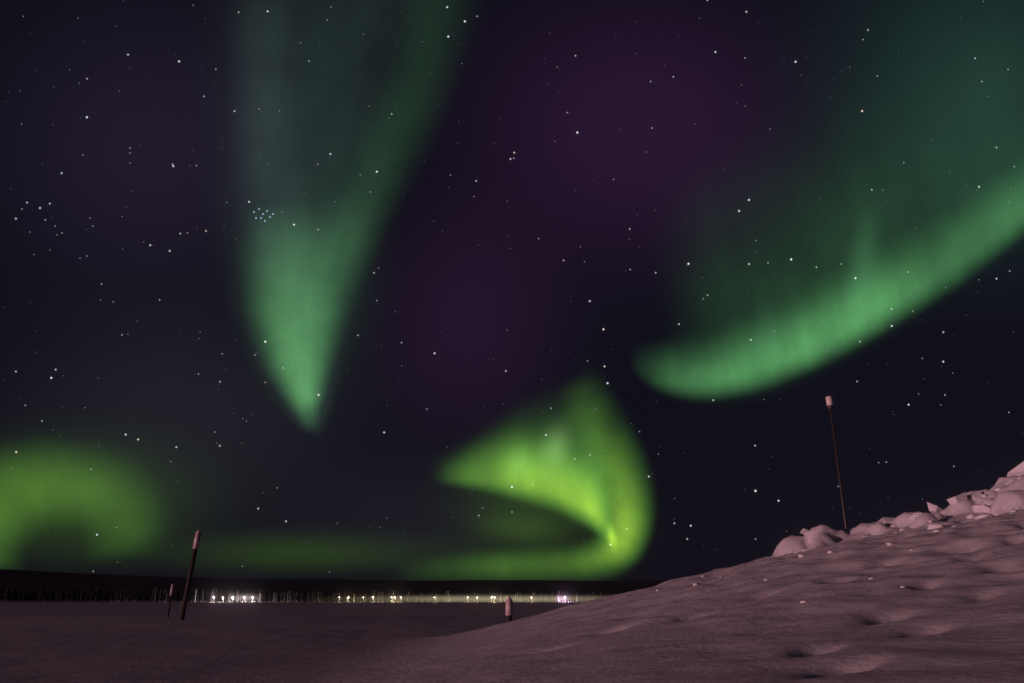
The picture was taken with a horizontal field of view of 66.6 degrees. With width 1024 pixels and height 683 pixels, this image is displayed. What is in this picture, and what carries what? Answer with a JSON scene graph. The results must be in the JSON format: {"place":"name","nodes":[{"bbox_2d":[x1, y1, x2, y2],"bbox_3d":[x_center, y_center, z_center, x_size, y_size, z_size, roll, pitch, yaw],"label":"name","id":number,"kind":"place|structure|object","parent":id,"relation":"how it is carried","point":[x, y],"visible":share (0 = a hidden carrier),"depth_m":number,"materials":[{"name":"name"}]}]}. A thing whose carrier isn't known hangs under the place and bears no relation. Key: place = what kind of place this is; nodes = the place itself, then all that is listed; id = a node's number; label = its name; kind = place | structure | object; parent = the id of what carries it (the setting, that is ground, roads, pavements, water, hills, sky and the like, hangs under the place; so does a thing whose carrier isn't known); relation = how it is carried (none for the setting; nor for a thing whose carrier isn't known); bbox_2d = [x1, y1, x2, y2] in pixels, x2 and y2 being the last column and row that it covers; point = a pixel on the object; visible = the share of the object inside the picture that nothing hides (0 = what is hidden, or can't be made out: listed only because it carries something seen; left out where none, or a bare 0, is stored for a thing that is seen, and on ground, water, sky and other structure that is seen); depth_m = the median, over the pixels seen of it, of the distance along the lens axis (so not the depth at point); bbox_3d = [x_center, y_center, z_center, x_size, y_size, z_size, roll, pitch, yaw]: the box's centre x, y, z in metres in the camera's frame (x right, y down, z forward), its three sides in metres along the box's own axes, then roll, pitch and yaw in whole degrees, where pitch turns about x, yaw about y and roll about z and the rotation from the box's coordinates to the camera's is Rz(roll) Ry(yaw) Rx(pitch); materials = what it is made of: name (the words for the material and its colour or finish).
{"place":"outdoors","nodes":[
{"label":"outdoors","id":0,"kind":"place"},
{"bbox_2d":[0,475,1023,682],"bbox_3d":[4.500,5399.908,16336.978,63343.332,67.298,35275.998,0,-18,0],"label":"ground","id":1,"kind":"structure","parent":0,"point":[952,611],"depth_m":7.59,"materials":[{"name":"white snow"}]},
{"bbox_2d":[166,584,173,617],"bbox_3d":[-9.981,7.684,22.737,0.104,1.193,0.083,0,-18,0],"label":"marker pole","id":2,"kind":"object","parent":1,"relation":"on","point":[170,598],"visible":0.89,"depth_m":22.76,"materials":[{"name":"brown wood"}]},
{"bbox_2d":[179,530,200,619],"bbox_3d":[-8.703,6.414,21.052,0.318,2.596,0.153,0,-18,0],"label":"marker pole","id":3,"kind":"object","parent":1,"relation":"on","point":[190,573],"visible":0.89,"depth_m":21.05,"materials":[{"name":"brown wood"}]},
{"bbox_2d":[0,584,620,601],"bbox_3d":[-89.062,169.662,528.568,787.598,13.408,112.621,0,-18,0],"label":"shore forest","id":4,"kind":"object","parent":1,"relation":"on","point":[66,596],"visible":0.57,"depth_m":506.29,"materials":[{"name":"grey plant"}]},
{"bbox_2d":[505,596,512,621],"bbox_3d":[-0.060,5.884,16.485,0.157,0.954,0.165,0,-18,0],"label":"marker stake","id":5,"kind":"object","parent":1,"relation":"on","point":[509,609],"visible":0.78,"depth_m":16.49,"materials":[{"name":"grey wood"}]},
{"bbox_2d":[826,396,847,528],"bbox_3d":[6.860,3.624,16.078,0.141,5.145,0.145,0,-18,0],"label":"marker pole","id":6,"kind":"object","parent":1,"relation":"on","point":[829,401],"visible":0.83,"depth_m":16.48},
{"bbox_2d":[656,461,1023,602],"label":"snow chunks","id":7,"kind":"object","parent":1,"relation":"on","point":[1018,470],"visible":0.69,"depth_m":12.61,"materials":[{"name":"white snow"}]},
{"bbox_2d":[0,0,1023,580],"label":"sky","id":8,"kind":"structure","parent":0,"point":[573,290],"materials":[{"name":"black"}]}
]}

